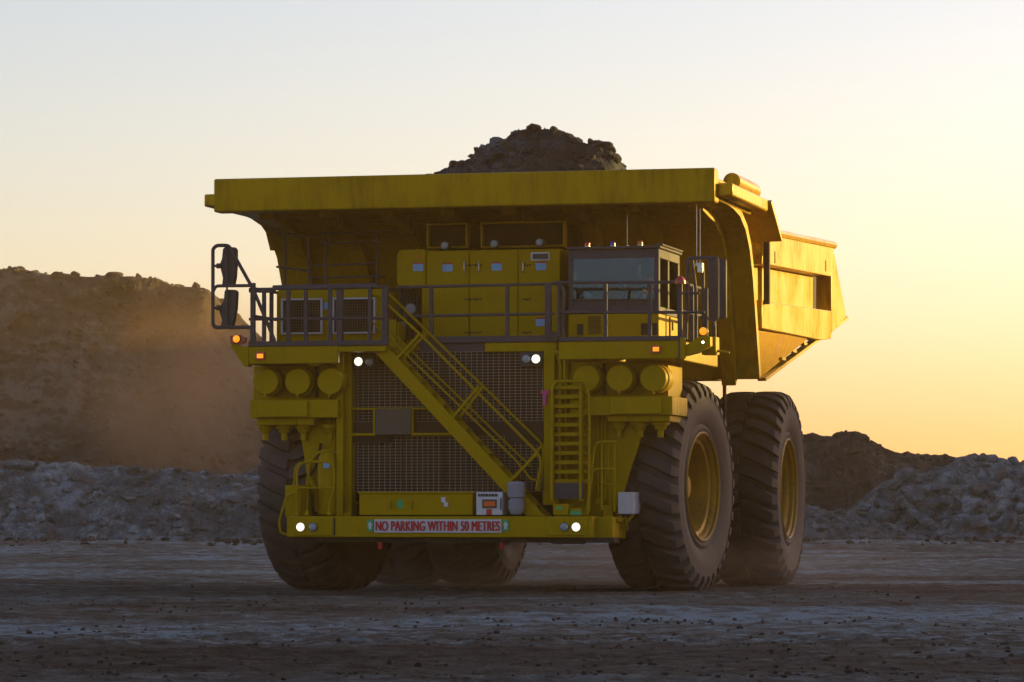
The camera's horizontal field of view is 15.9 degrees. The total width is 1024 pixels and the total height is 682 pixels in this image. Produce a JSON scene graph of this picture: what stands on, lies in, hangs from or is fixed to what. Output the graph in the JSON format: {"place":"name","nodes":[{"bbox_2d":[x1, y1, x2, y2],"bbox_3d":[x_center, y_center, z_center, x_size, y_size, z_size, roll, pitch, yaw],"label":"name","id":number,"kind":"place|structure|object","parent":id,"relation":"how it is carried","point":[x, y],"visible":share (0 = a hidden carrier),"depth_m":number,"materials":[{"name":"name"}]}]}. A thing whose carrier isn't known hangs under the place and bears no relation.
{"place":"outdoors","nodes":[
{"label":"outdoors","id":0,"kind":"place"},
{"bbox_2d":[0,269,263,474],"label":"spoil hill","id":1,"kind":"structure","parent":0,"point":[73,402],"depth_m":239.18,"materials":[{"name":"brown soil"}]},
{"bbox_2d":[0,266,262,473],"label":"rubble","id":2,"kind":"object","parent":1,"relation":"on","point":[153,391],"visible":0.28,"depth_m":239.83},
{"bbox_2d":[0,534,1023,681],"bbox_3d":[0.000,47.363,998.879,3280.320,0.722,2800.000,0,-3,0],"label":"ground","id":3,"kind":"structure","parent":0,"point":[73,572],"depth_m":47.17,"materials":[{"name":"grey gravel"}]},
{"bbox_2d":[0,458,916,540],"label":"rubble bank","id":4,"kind":"structure","parent":3,"relation":"on","point":[187,520],"depth_m":163.84,"materials":[{"name":"grey stone"}]},
{"bbox_2d":[0,460,924,540],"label":"rubble","id":5,"kind":"object","parent":4,"relation":"on","point":[183,499],"visible":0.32,"depth_m":163.82,"materials":[{"name":"grey stone"}]},
{"bbox_2d":[205,168,847,590],"bbox_3d":[1.030,1.063,70.147,9.599,7.210,17.918,-1,-3,14],"label":"haul truck","id":6,"kind":"object","parent":3,"relation":"on","point":[455,380],"visible":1,"depth_m":62.91,"materials":[{"name":"paint"}]},
{"bbox_2d":[434,123,626,173],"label":"rock heap","id":7,"kind":"object","parent":6,"relation":"in","point":[531,147],"visible":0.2,"depth_m":69.14,"materials":[{"name":"brown stone"}]},
{"bbox_2d":[578,292,592,298],"bbox_3d":[1.258,-0.758,62.585,0.300,0.165,0.300,0,-3,0],"label":"hard hat","id":8,"kind":"object","parent":6,"relation":"on","point":[585,295],"visible":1,"depth_m":62.50,"materials":[{"name":"white plastic"}]},
{"bbox_2d":[802,431,955,510],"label":"spoil bank","id":9,"kind":"structure","parent":3,"relation":"on","point":[819,470],"depth_m":196.72,"materials":[{"name":"brown soil"}]},
{"bbox_2d":[803,430,950,510],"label":"rubble","id":10,"kind":"object","parent":9,"relation":"on","point":[832,446],"visible":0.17,"depth_m":197.56,"materials":[{"name":"stone"}]},
{"bbox_2d":[846,454,1023,535],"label":"rubble bank","id":11,"kind":"structure","parent":3,"relation":"on","point":[956,521],"depth_m":177.33,"materials":[{"name":"grey stone"}]},
{"bbox_2d":[852,453,1023,539],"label":"rubble","id":12,"kind":"object","parent":11,"relation":"on","point":[958,481],"visible":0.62,"depth_m":176.47,"materials":[{"name":"grey stone"}]},
{"bbox_2d":[949,500,962,509],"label":"boulder","id":13,"kind":"object","parent":11,"relation":"on","point":[957,505],"visible":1,"depth_m":175.84,"materials":[{"name":"stone"}]},
{"bbox_2d":[975,453,988,461],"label":"boulder","id":14,"kind":"object","parent":11,"relation":"on","point":[982,457],"visible":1,"depth_m":178.93,"materials":[{"name":"grey stone"}]},
{"bbox_2d":[0,0,1023,461],"label":"sky","id":15,"kind":"structure","parent":0,"point":[889,132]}
]}

